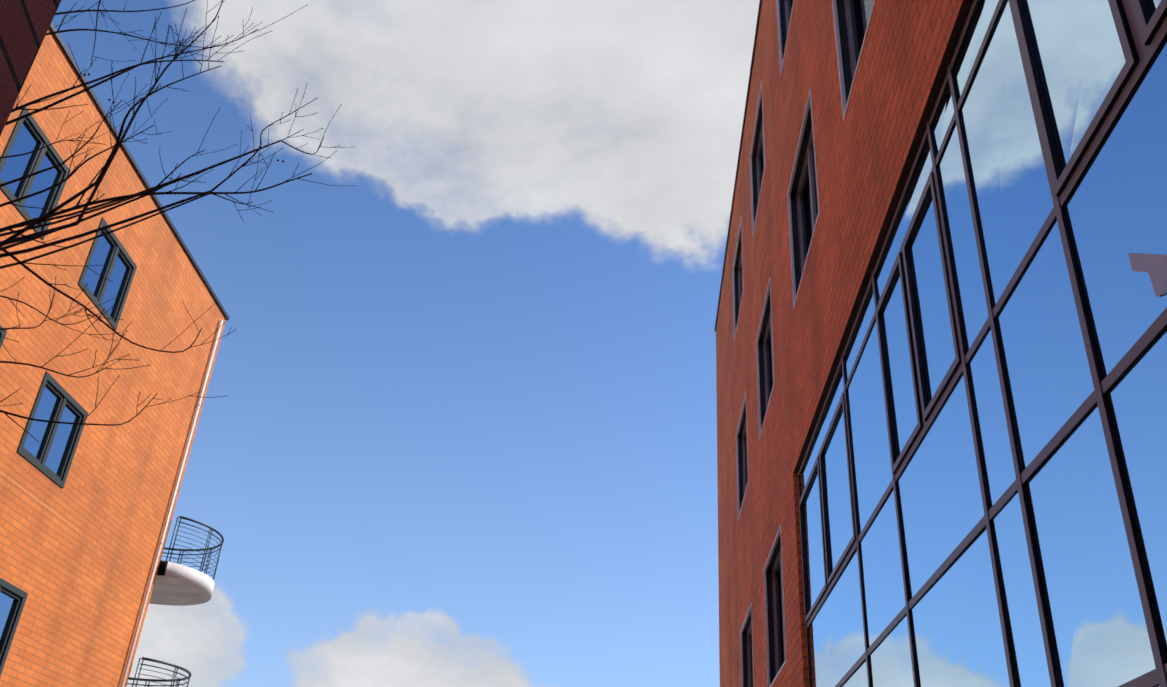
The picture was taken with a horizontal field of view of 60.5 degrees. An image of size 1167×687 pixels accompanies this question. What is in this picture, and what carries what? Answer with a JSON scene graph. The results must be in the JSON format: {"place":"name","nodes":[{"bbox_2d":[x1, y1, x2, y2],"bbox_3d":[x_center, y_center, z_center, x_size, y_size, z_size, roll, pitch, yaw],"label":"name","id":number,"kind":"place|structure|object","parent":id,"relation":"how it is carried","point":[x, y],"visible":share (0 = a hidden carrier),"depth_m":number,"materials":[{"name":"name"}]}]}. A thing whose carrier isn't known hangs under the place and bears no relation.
{"place":"outdoors","nodes":[
{"label":"outdoors","id":0,"kind":"place"},
{"bbox_2d":[0,0,60,135],"bbox_3d":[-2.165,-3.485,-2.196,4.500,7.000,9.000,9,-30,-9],"label":"dark brick building","id":1,"kind":"structure","parent":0,"point":[25,25],"depth_m":1.63,"materials":[{"name":"brown"}]},
{"bbox_2d":[0,22,229,686],"bbox_3d":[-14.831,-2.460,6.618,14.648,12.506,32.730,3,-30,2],"label":"orange brick building","id":2,"kind":"structure","parent":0,"point":[88,575],"depth_m":16.20,"materials":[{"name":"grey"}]},
{"bbox_2d":[0,0,356,441],"bbox_3d":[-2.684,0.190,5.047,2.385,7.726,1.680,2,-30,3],"label":"bare tree","id":3,"kind":"object","parent":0,"point":[30,224],"visible":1,"depth_m":5.60,"materials":[{"name":"black plant"}]},
{"bbox_2d":[52,0,759,686],"label":"sky","id":4,"kind":"structure","parent":0,"point":[464,432],"materials":[{"name":"blue"}]},
{"bbox_2d":[714,0,1166,686],"bbox_3d":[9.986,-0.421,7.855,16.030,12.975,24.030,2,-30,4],"label":"building","id":5,"kind":"structure","parent":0,"point":[940,330],"depth_m":5.05,"materials":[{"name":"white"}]},
{"bbox_2d":[1128,253,1166,296],"bbox_3d":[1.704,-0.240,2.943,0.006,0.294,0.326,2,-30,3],"label":"paper window notice","id":6,"kind":"object","parent":5,"relation":"attached to","point":[1154,266],"depth_m":2.99,"materials":[{"name":"white paper"}]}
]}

